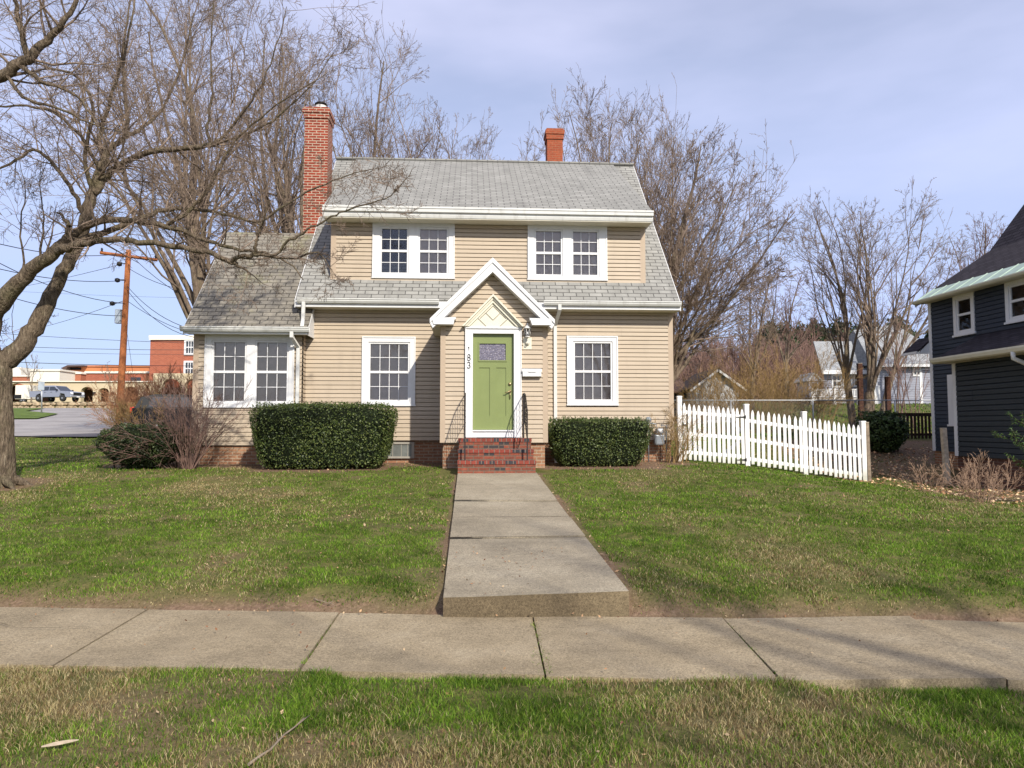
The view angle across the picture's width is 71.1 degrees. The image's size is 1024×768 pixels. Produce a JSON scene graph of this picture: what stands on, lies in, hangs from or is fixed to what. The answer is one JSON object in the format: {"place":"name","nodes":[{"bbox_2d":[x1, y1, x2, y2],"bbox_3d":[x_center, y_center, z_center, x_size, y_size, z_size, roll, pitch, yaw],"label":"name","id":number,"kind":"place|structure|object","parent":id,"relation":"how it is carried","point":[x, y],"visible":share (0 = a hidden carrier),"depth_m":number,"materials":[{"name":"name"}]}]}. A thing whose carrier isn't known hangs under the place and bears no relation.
{"place":"outdoors","nodes":[
{"label":"outdoors","id":0,"kind":"place"},
{"bbox_2d":[13,408,57,417],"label":"grass island","id":1,"kind":"structure","parent":0,"point":[22,413],"depth_m":49.06,"materials":[{"name":"plant"}]},
{"bbox_2d":[38,381,44,412],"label":"street sign","id":2,"kind":"object","parent":1,"relation":"on","point":[41,384],"visible":0.94,"depth_m":49.99,"materials":[{"name":"metal"}]},
{"bbox_2d":[14,408,124,435],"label":"road","id":3,"kind":"structure","parent":0,"point":[69,421],"depth_m":36.95,"materials":[{"name":"asphalt"}]},
{"bbox_2d":[39,431,184,436],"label":"driveway","id":4,"kind":"structure","parent":0,"point":[81,435],"depth_m":24.74,"materials":[{"name":"asphalt"}]},
{"bbox_2d":[130,394,191,427],"bbox_3d":[-11.764,1.196,26.971,4.530,1.517,1.760,2,-4,-24],"label":"dark car","id":5,"kind":"object","parent":4,"relation":"on","point":[146,402],"visible":0.12,"depth_m":25.63,"materials":[{"name":"black paint"}]},
{"bbox_2d":[0,376,1023,767],"bbox_3d":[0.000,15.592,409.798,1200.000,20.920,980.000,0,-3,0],"label":"ground","id":6,"kind":"structure","parent":0,"point":[654,606],"depth_m":6.56,"materials":[{"name":"plant"}]},
{"bbox_2d":[12,367,30,385],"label":"brick annex","id":7,"kind":"object","parent":6,"relation":"on","point":[19,374],"visible":0.17,"depth_m":160.41,"materials":[{"name":"white paint"}]},
{"bbox_2d":[14,385,40,401],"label":"white trailer","id":8,"kind":"object","parent":6,"relation":"on","point":[21,393],"visible":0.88,"depth_m":98.13,"materials":[{"name":"paint"}]},
{"bbox_2d":[19,354,42,401],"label":"street sapling","id":9,"kind":"object","parent":6,"relation":"on","point":[31,374],"visible":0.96,"depth_m":95.17,"materials":[{"name":"brown plant"}]},
{"bbox_2d":[29,369,78,380],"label":"white block building","id":10,"kind":"structure","parent":6,"relation":"on","point":[54,375],"depth_m":140.36,"materials":[{"name":"paint"}]},
{"bbox_2d":[29,385,84,401],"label":"pickup truck","id":11,"kind":"object","parent":6,"relation":"on","point":[51,393],"visible":0.95,"depth_m":83.33,"materials":[{"name":"silver metal"}]},
{"bbox_2d":[41,739,78,746],"bbox_3d":[-2.234,1.772,3.545,0.157,0.014,0.040,2,-4,-25],"label":"bark chip","id":12,"kind":"object","parent":6,"relation":"on","point":[58,743],"visible":1,"depth_m":3.53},
{"bbox_2d":[13,401,114,407],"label":"stone retaining wall","id":13,"kind":"structure","parent":6,"relation":"on","point":[48,404],"depth_m":71.19,"materials":[{"name":"stone"}]},
{"bbox_2d":[75,372,85,380],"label":"brick annex","id":14,"kind":"object","parent":6,"relation":"on","point":[80,376],"visible":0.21,"depth_m":145.36,"materials":[{"name":"brick"}]},
{"bbox_2d":[12,381,151,401],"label":"arcade building","id":15,"kind":"structure","parent":6,"relation":"on","point":[78,386],"depth_m":105.18,"materials":[{"name":"beige paint"}]},
{"bbox_2d":[21,362,159,365],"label":"overhead cable","id":16,"kind":"object","parent":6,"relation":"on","point":[95,364],"visible":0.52,"depth_m":58.18,"materials":[{"name":"rubber"}]},
{"bbox_2d":[1,333,180,342],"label":"overhead cable","id":17,"kind":"object","parent":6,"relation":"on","point":[101,339],"visible":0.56,"depth_m":60.32,"materials":[{"name":"rubber"}]},
{"bbox_2d":[61,365,149,371],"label":"orange building","id":18,"kind":"structure","parent":6,"relation":"on","point":[81,368],"depth_m":150.43,"materials":[{"name":"brick"}]},
{"bbox_2d":[99,361,116,400],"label":"street sapling","id":19,"kind":"object","parent":6,"relation":"on","point":[109,378],"visible":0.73,"depth_m":95.02,"materials":[{"name":"brown plant"}]},
{"bbox_2d":[84,371,149,380],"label":"brick building","id":20,"kind":"structure","parent":6,"relation":"on","point":[95,376],"depth_m":125.28,"materials":[{"name":"brick"}]},
{"bbox_2d":[51,352,192,354],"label":"overhead cable","id":21,"kind":"object","parent":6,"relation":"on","point":[152,354],"visible":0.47,"depth_m":64.26,"materials":[{"name":"rubber"}]},
{"bbox_2d":[74,370,178,428],"bbox_3d":[-15.578,0.696,29.530,3.723,2.636,3.849,0,-3,0],"label":"bare hedge shrub","id":22,"kind":"object","parent":6,"relation":"on","point":[115,396],"visible":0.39,"depth_m":29.03,"materials":[{"name":"orange plant"}]},
{"bbox_2d":[100,248,157,422],"bbox_3d":[-17.520,-1.868,32.407,2.364,8.377,0.813,3,-5,-43],"label":"utility pole","id":23,"kind":"object","parent":6,"relation":"on","point":[121,317],"visible":0.77,"depth_m":32.13,"materials":[{"name":"orange wood"}]},
{"bbox_2d":[0,263,124,303],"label":"overhead cable","id":24,"kind":"object","parent":23,"relation":"attached to","point":[64,290],"visible":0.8,"depth_m":28.21,"materials":[{"name":"rubber"}]},
{"bbox_2d":[0,244,124,255],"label":"overhead cable","id":25,"kind":"object","parent":23,"relation":"attached to","point":[62,254],"visible":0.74,"depth_m":26.28,"materials":[{"name":"rubber"}]},
{"bbox_2d":[0,269,125,281],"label":"overhead cable","id":26,"kind":"object","parent":23,"relation":"attached to","point":[69,280],"visible":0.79,"depth_m":28.69,"materials":[{"name":"rubber"}]},
{"bbox_2d":[17,299,116,315],"bbox_3d":[-18.045,-3.144,28.237,0.025,0.334,8.104,-1,-3,9],"label":"overhead cable","id":27,"kind":"object","parent":23,"relation":"attached to","point":[71,311],"visible":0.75,"depth_m":29.27,"materials":[{"name":"rubber"}]},
{"bbox_2d":[36,347,142,349],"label":"overhead cable","id":28,"kind":"object","parent":23,"relation":"attached to","point":[84,348],"visible":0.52,"depth_m":62.28,"materials":[{"name":"rubber"}]},
{"bbox_2d":[94,392,166,426],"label":"bare hedge shrub","id":29,"kind":"object","parent":6,"relation":"on","point":[126,417],"visible":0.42,"depth_m":25.32,"materials":[{"name":"brown plant"}]},
{"bbox_2d":[93,420,194,468],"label":"dark yew bush","id":30,"kind":"object","parent":6,"relation":"on","point":[133,462],"visible":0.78,"depth_m":14.89,"materials":[{"name":"green plant"}]},
{"bbox_2d":[3,0,291,318],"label":"bare maple","id":31,"kind":"object","parent":6,"relation":"on","point":[179,292],"visible":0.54,"depth_m":23.81,"materials":[{"name":"brown plant"}]},
{"bbox_2d":[84,397,215,469],"bbox_3d":[-7.603,1.112,15.229,2.403,1.762,3.272,2,-4,-36],"label":"arching bare shrub","id":32,"kind":"object","parent":6,"relation":"on","point":[169,464],"visible":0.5,"depth_m":14.80,"materials":[{"name":"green plant"}]},
{"bbox_2d":[114,363,192,405],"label":"bare hedge shrub","id":33,"kind":"object","parent":6,"relation":"on","point":[150,388],"visible":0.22,"depth_m":29.97,"materials":[{"name":"orange plant"}]},
{"bbox_2d":[142,360,192,428],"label":"bare hedge shrub","id":34,"kind":"object","parent":6,"relation":"on","point":[174,375],"visible":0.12,"depth_m":30.26,"materials":[{"name":"orange plant"}]},
{"bbox_2d":[149,335,193,380],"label":"brick block","id":35,"kind":"structure","parent":6,"relation":"on","point":[159,344],"depth_m":118.46,"materials":[{"name":"red brick"}]},
{"bbox_2d":[183,361,192,372],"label":"window","id":36,"kind":"structure","parent":35,"relation":"in","point":[187,364],"depth_m":118.23,"materials":[{"name":"white paint"}]},
{"bbox_2d":[184,340,193,353],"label":"window","id":37,"kind":"structure","parent":35,"relation":"in","point":[188,344],"depth_m":118.47,"materials":[{"name":"white paint"}]},
{"bbox_2d":[153,373,192,393],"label":"arched entrance","id":38,"kind":"object","parent":6,"relation":"on","point":[177,375],"visible":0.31,"depth_m":100.25,"materials":[{"name":"beige paint"}]},
{"bbox_2d":[138,369,252,468],"bbox_3d":[-6.782,0.723,15.443,2.314,2.253,2.651,1,-4,-17],"label":"bare forsythia","id":39,"kind":"object","parent":6,"relation":"on","point":[187,461],"visible":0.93,"depth_m":15.14,"materials":[{"name":"brown plant"}]},
{"bbox_2d":[0,0,422,489],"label":"old fruit tree","id":40,"kind":"object","parent":6,"relation":"on","point":[71,243],"visible":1,"depth_m":12.96,"materials":[{"name":"brown plant"}]},
{"bbox_2d":[144,0,391,255],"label":"bare maple","id":41,"kind":"object","parent":6,"relation":"on","point":[285,195],"visible":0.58,"depth_m":25.59,"materials":[{"name":"brown plant"}]},
{"bbox_2d":[247,715,309,765],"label":"fallen twig","id":42,"kind":"object","parent":6,"relation":"on","point":[268,750],"visible":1,"depth_m":3.54,"materials":[{"name":"brown wood"}]},
{"bbox_2d":[248,400,398,469],"bbox_3d":[-3.995,1.098,15.381,3.148,1.530,1.474,0,-3,0],"label":"clipped yew hedge","id":43,"kind":"object","parent":6,"relation":"on","point":[347,435],"visible":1,"depth_m":14.88,"materials":[{"name":"green plant"}]},
{"bbox_2d":[274,4,447,227],"bbox_3d":[-4.190,-6.109,29.149,10.245,16.444,9.797,0,-3,0],"label":"bare maple","id":44,"kind":"object","parent":6,"relation":"on","point":[373,132],"visible":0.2,"depth_m":27.84,"materials":[{"name":"brown plant"}]},
{"bbox_2d":[179,101,681,472],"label":"clapboard house","id":45,"kind":"structure","parent":6,"relation":"on","point":[485,261],"depth_m":16.98,"materials":[{"name":"wood"}]},
{"bbox_2d":[203,334,294,407],"bbox_3d":[-5.998,-0.301,16.399,2.034,1.690,0.124,0,-3,-3],"label":"window","id":46,"kind":"structure","parent":45,"relation":"in","point":[269,359],"depth_m":16.41,"materials":[{"name":"white paint"}]},
{"bbox_2d":[361,336,415,405],"bbox_3d":[-2.900,-0.297,16.878,1.274,1.640,0.124,0,-3,-3],"label":"window","id":47,"kind":"structure","parent":45,"relation":"in","point":[388,362],"depth_m":16.90,"materials":[{"name":"white paint"}]},
{"bbox_2d":[384,442,413,457],"bbox_3d":[-2.648,1.552,16.815,0.700,0.380,0.100,0,-3,-3],"label":"basement window","id":48,"kind":"structure","parent":45,"relation":"in","point":[399,449],"depth_m":16.81,"materials":[{"name":"grey glass"}]},
{"bbox_2d":[371,222,454,278],"bbox_3d":[-2.359,-3.195,17.213,1.984,1.355,0.124,0,-3,-3],"label":"window","id":49,"kind":"structure","parent":45,"relation":"in","point":[413,251],"depth_m":17.17,"materials":[{"name":"white paint"}]},
{"bbox_2d":[473,334,513,429],"bbox_3d":[-0.404,-0.050,15.421,0.874,2.063,0.117,0,-3,-3],"label":"front door","id":50,"kind":"structure","parent":45,"relation":"in","point":[493,354],"depth_m":15.44,"materials":[{"name":"green paint"}]},
{"bbox_2d":[523,323,531,348],"bbox_3d":[0.338,-1.035,15.392,0.180,0.555,0.203,0,-3,-3],"label":"wall lantern","id":51,"kind":"object","parent":45,"relation":"attached to","point":[527,342],"depth_m":15.45,"materials":[{"name":"beige paint"}]},
{"bbox_2d":[522,369,541,376],"bbox_3d":[0.426,-0.241,15.386,0.420,0.180,0.122,0,-3,-3],"label":"mailbox","id":52,"kind":"object","parent":45,"relation":"attached to","point":[531,372],"visible":1,"depth_m":15.34,"materials":[{"name":"white paint"}]},
{"bbox_2d":[527,225,607,280],"bbox_3d":[1.345,-3.183,17.426,1.964,1.355,0.124,0,-3,-3],"label":"window","id":53,"kind":"structure","parent":45,"relation":"in","point":[555,252],"depth_m":17.43,"materials":[{"name":"white paint"}]},
{"bbox_2d":[567,336,618,405],"bbox_3d":[1.922,-0.316,17.158,1.254,1.670,0.124,0,-3,-3],"label":"window","id":54,"kind":"structure","parent":45,"relation":"in","point":[592,361],"depth_m":17.18,"materials":[{"name":"white paint"}]},
{"bbox_2d":[638,417,666,461],"bbox_3d":[3.278,1.395,16.977,0.796,1.233,0.209,0,-3,4],"label":"gas meter","id":55,"kind":"object","parent":45,"relation":"attached to","point":[657,440],"visible":0.74,"depth_m":16.91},
{"bbox_2d":[395,104,504,159],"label":"bare maple","id":56,"kind":"object","parent":6,"relation":"on","point":[448,144],"visible":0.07,"depth_m":30.22,"materials":[{"name":"brown plant"}]},
{"bbox_2d":[0,447,1023,767],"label":"fallen leaves","id":57,"kind":"object","parent":6,"relation":"on","point":[890,475],"visible":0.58,"depth_m":14.07,"materials":[{"name":"brown plant"}]},
{"bbox_2d":[443,473,628,596],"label":"front walk","id":58,"kind":"structure","parent":6,"relation":"on","point":[509,506],"depth_m":7.91,"materials":[{"name":"concrete"}]},
{"bbox_2d":[455,499,569,536],"bbox_3d":[-0.060,1.762,10.395,1.568,0.279,4.377,0,-3,-3],"label":"walk joint","id":59,"kind":"object","parent":58,"relation":"on","point":[535,516],"visible":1,"depth_m":9.53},
{"bbox_2d":[443,591,628,617],"bbox_3d":[0.204,1.874,6.064,1.575,0.239,0.026,0,-3,0],"label":"front walk riser","id":60,"kind":"object","parent":58,"relation":"attached to","point":[605,604],"visible":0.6,"depth_m":6.06,"materials":[{"name":"concrete"}]},
{"bbox_2d":[546,416,653,466],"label":"clipped box hedge","id":61,"kind":"object","parent":6,"relation":"on","point":[606,441],"visible":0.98,"depth_m":15.60,"materials":[{"name":"green plant"}]},
{"bbox_2d":[512,64,739,292],"bbox_3d":[3.901,-5.325,27.801,9.897,14.676,7.770,-1,-4,16],"label":"bare ash","id":62,"kind":"object","parent":6,"relation":"on","point":[599,129],"visible":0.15,"depth_m":28.57,"materials":[{"name":"brown plant"}]},
{"bbox_2d":[587,74,706,332],"bbox_3d":[5.763,-5.695,31.987,7.474,15.737,6.180,0,-3,0],"label":"bare ash","id":63,"kind":"object","parent":6,"relation":"on","point":[641,129],"visible":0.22,"depth_m":31.51,"materials":[{"name":"brown plant"}]},
{"bbox_2d":[649,401,707,462],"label":"bare shrub","id":64,"kind":"object","parent":6,"relation":"on","point":[676,449],"visible":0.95,"depth_m":16.80,"materials":[{"name":"brown plant"}]},
{"bbox_2d":[674,377,687,421],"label":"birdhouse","id":65,"kind":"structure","parent":6,"relation":"on","point":[678,383],"depth_m":36.03,"materials":[{"name":"brown"}]},
{"bbox_2d":[681,368,746,423],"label":"garden shed","id":66,"kind":"structure","parent":6,"relation":"on","point":[697,378],"depth_m":34.05,"materials":[{"name":"white"}]},
{"bbox_2d":[674,361,756,432],"bbox_3d":[7.689,0.542,28.610,3.387,2.892,3.967,2,-4,-34],"label":"tall bare shrub","id":67,"kind":"object","parent":6,"relation":"on","point":[707,390],"visible":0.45,"depth_m":28.67,"materials":[{"name":"brown plant"}]},
{"bbox_2d":[631,116,807,434],"bbox_3d":[6.373,-3.769,25.333,7.526,11.462,7.134,0,-3,0],"label":"bare ash","id":68,"kind":"object","parent":6,"relation":"on","point":[678,253],"visible":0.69,"depth_m":24.62,"materials":[{"name":"brown plant"}]},
{"bbox_2d":[677,364,776,433],"bbox_3d":[7.771,0.437,26.887,4.092,2.996,3.359,-3,-5,43],"label":"tall bare shrub","id":69,"kind":"object","parent":6,"relation":"on","point":[717,395],"visible":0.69,"depth_m":26.79,"materials":[{"name":"brown plant"}]},
{"bbox_2d":[718,233,804,428],"bbox_3d":[10.502,-2.225,31.273,3.774,8.578,3.854,0,-3,0],"label":"young bare tree","id":70,"kind":"object","parent":6,"relation":"on","point":[759,332],"visible":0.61,"depth_m":30.98,"materials":[{"name":"brown plant"}]},
{"bbox_2d":[697,335,832,432],"bbox_3d":[9.445,0.053,28.238,5.184,3.887,5.033,0,-3,0],"label":"tall bare shrub","id":71,"kind":"object","parent":6,"relation":"on","point":[762,389],"visible":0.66,"depth_m":27.36,"materials":[{"name":"brown plant"}]},
{"bbox_2d":[676,396,866,480],"bbox_3d":[6.310,1.400,17.387,4.676,2.208,0.134,0,-3,-3],"label":"picket fence","id":72,"kind":"object","parent":6,"relation":"on","point":[804,448],"visible":0.81,"depth_m":17.37,"materials":[{"name":"white paint"}]},
{"bbox_2d":[682,403,746,463],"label":"picket gate","id":73,"kind":"structure","parent":72,"relation":"attached to","point":[724,454],"depth_m":17.25,"materials":[{"name":"white paint"}]},
{"bbox_2d":[748,269,826,401],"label":"distant bare tree","id":74,"kind":"object","parent":6,"relation":"on","point":[790,333],"visible":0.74,"depth_m":50.03,"materials":[{"name":"brown plant"}]},
{"bbox_2d":[716,339,868,432],"bbox_3d":[11.001,0.170,28.035,5.497,3.565,5.810,-2,-4,30],"label":"tall bare shrub","id":75,"kind":"object","parent":6,"relation":"on","point":[793,386],"visible":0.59,"depth_m":27.92,"materials":[{"name":"brown plant"}]},
{"bbox_2d":[674,306,912,399],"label":"brushwood","id":76,"kind":"object","parent":6,"relation":"on","point":[701,358],"visible":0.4,"depth_m":57.93,"materials":[{"name":"brown plant"}]},
{"bbox_2d":[674,400,931,434],"bbox_3d":[12.847,1.273,26.171,15.737,1.400,0.050,0,-3,0],"label":"wire fence","id":77,"kind":"object","parent":6,"relation":"on","point":[813,409],"visible":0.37,"depth_m":26.20,"materials":[{"name":"metal"}]},
{"bbox_2d":[757,354,876,429],"bbox_3d":[12.358,0.295,29.285,4.159,3.357,3.946,0,-3,0],"label":"tall bare shrub","id":78,"kind":"object","parent":6,"relation":"on","point":[826,395],"visible":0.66,"depth_m":29.17,"materials":[{"name":"brown plant"}]},
{"bbox_2d":[776,187,884,427],"bbox_3d":[13.941,-3.345,31.826,4.464,10.825,4.787,0,-3,0],"label":"leaning bare tree","id":79,"kind":"object","parent":6,"relation":"on","point":[847,360],"visible":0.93,"depth_m":31.43,"materials":[{"name":"brown plant"}]},
{"bbox_2d":[751,316,928,365],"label":"evergreen wood","id":80,"kind":"object","parent":6,"relation":"on","point":[852,328],"visible":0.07,"depth_m":140.16,"materials":[{"name":"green plant"}]},
{"bbox_2d":[856,363,863,420],"bbox_3d":[14.400,0.593,29.617,0.180,2.912,0.180,0,-3,0],"label":"rusty post","id":81,"kind":"object","parent":6,"relation":"on","point":[860,395],"visible":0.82,"depth_m":29.58,"materials":[{"name":"brown metal"}]},
{"bbox_2d":[794,325,930,404],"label":"grey house","id":82,"kind":"structure","parent":6,"relation":"on","point":[859,352],"depth_m":45.58,"materials":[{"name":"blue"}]},
{"bbox_2d":[831,374,841,387],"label":"window","id":83,"kind":"structure","parent":82,"relation":"in","point":[834,376],"depth_m":46.05,"materials":[{"name":"white paint"}]},
{"bbox_2d":[874,386,880,403],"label":"white door panel","id":84,"kind":"structure","parent":82,"relation":"in","point":[877,389],"depth_m":44.75,"materials":[{"name":"paint"}]},
{"bbox_2d":[912,367,920,375],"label":"window","id":85,"kind":"structure","parent":82,"relation":"in","point":[919,370],"depth_m":45.07,"materials":[{"name":"white paint"}]},
{"bbox_2d":[866,422,870,480],"bbox_3d":[8.710,1.698,17.533,0.096,1.532,0.076,0,-3,0],"label":"wooden post","id":86,"kind":"object","parent":6,"relation":"on","point":[868,454],"visible":0.82,"depth_m":17.50,"materials":[{"name":"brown wood"}]},
{"bbox_2d":[854,409,910,452],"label":"rhododendron bush","id":87,"kind":"object","parent":6,"relation":"on","point":[888,430],"visible":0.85,"depth_m":21.06,"materials":[{"name":"green plant"}]},
{"bbox_2d":[884,376,891,411],"bbox_3d":[15.750,0.862,30.002,0.180,2.362,0.180,0,-3,0],"label":"rusty post","id":88,"kind":"object","parent":6,"relation":"on","point":[887,382],"visible":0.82,"depth_m":29.97,"materials":[{"name":"brown metal"}]},
{"bbox_2d":[831,177,959,412],"bbox_3d":[16.282,-3.091,30.361,5.190,10.314,5.292,0,-3,0],"label":"forked bare tree","id":89,"kind":"object","parent":6,"relation":"on","point":[871,338],"visible":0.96,"depth_m":30.15,"materials":[{"name":"brown plant"}]},
{"bbox_2d":[879,309,926,412],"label":"sapling clump","id":90,"kind":"object","parent":6,"relation":"on","point":[897,383],"visible":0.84,"depth_m":29.09,"materials":[{"name":"brown plant"}]},
{"bbox_2d":[880,315,929,430],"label":"sapling clump","id":91,"kind":"object","parent":6,"relation":"on","point":[896,368],"visible":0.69,"depth_m":29.11,"materials":[{"name":"brown plant"}]},
{"bbox_2d":[898,413,931,438],"bbox_3d":[13.492,1.396,23.959,3.015,0.860,0.080,0,-3,0],"label":"dark picket fence","id":92,"kind":"object","parent":6,"relation":"on","point":[915,434],"visible":0.3,"depth_m":23.93,"materials":[{"name":"brown wood"}]},
{"bbox_2d":[879,223,972,411],"bbox_3d":[19.348,-2.744,32.905,4.801,9.376,3.492,1,-4,-20],"label":"leaning bare tree","id":93,"kind":"object","parent":6,"relation":"on","point":[920,330],"visible":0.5,"depth_m":32.98,"materials":[{"name":"brown plant"}]},
{"bbox_2d":[895,455,959,491],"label":"bare shrub","id":94,"kind":"object","parent":6,"relation":"on","point":[933,476],"visible":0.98,"depth_m":13.74,"materials":[{"name":"beige plant"}]},
{"bbox_2d":[940,428,950,483],"bbox_3d":[10.360,1.764,17.125,0.170,1.432,0.110,0,-3,0],"label":"wooden post","id":95,"kind":"object","parent":6,"relation":"on","point":[944,447],"visible":0.82,"depth_m":17.09,"materials":[{"name":"grey wood"}]},
{"bbox_2d":[922,453,989,489],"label":"bare shrub","id":96,"kind":"object","parent":6,"relation":"on","point":[965,471],"visible":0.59,"depth_m":15.37,"materials":[{"name":"beige plant"}]},
{"bbox_2d":[902,205,1023,488],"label":"dark blue house","id":97,"kind":"structure","parent":6,"relation":"on","point":[972,345],"depth_m":17.70,"materials":[{"name":"wood"}]},
{"bbox_2d":[947,374,953,425],"bbox_3d":[11.856,0.422,18.945,0.125,1.390,0.960,0,-3,-3],"label":"window","id":98,"kind":"structure","parent":97,"relation":"in","point":[949,377],"depth_m":19.28,"materials":[{"name":"white paint"}]},
{"bbox_2d":[952,292,975,337],"bbox_3d":[11.907,-1.827,18.870,0.105,1.110,0.860,0,-3,-3],"label":"window","id":99,"kind":"structure","parent":97,"relation":"in","point":[964,322],"depth_m":18.90,"materials":[{"name":"white paint"}]},
{"bbox_2d":[1004,278,1023,324],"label":"window","id":100,"kind":"structure","parent":97,"relation":"in","point":[1013,290],"depth_m":17.13,"materials":[{"name":"white paint"}]},
{"bbox_2d":[929,211,1007,286],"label":"distant bare tree","id":101,"kind":"object","parent":6,"relation":"on","point":[985,242],"visible":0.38,"depth_m":40.14,"materials":[{"name":"brown plant"}]},
{"bbox_2d":[943,455,1014,502],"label":"bare shrub","id":102,"kind":"object","parent":6,"relation":"on","point":[979,490],"visible":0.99,"depth_m":11.80,"materials":[{"name":"beige plant"}]},
{"bbox_2d":[971,452,1023,493],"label":"bare shrub","id":103,"kind":"object","parent":6,"relation":"on","point":[1015,474],"visible":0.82,"depth_m":14.48,"materials":[{"name":"beige plant"}]},
{"bbox_2d":[990,411,1023,468],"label":"evergreen shrub","id":104,"kind":"object","parent":6,"relation":"on","point":[1021,444],"visible":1,"depth_m":12.90,"materials":[{"name":"green plant"}]},
{"bbox_2d":[0,607,1023,693],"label":"sidewalk","id":105,"kind":"structure","parent":0,"point":[896,651],"depth_m":5.22,"materials":[{"name":"concrete"}]},
{"bbox_2d":[0,0,1023,368],"label":"sky","id":106,"kind":"structure","parent":0,"point":[872,98],"materials":[{"name":"blue"}]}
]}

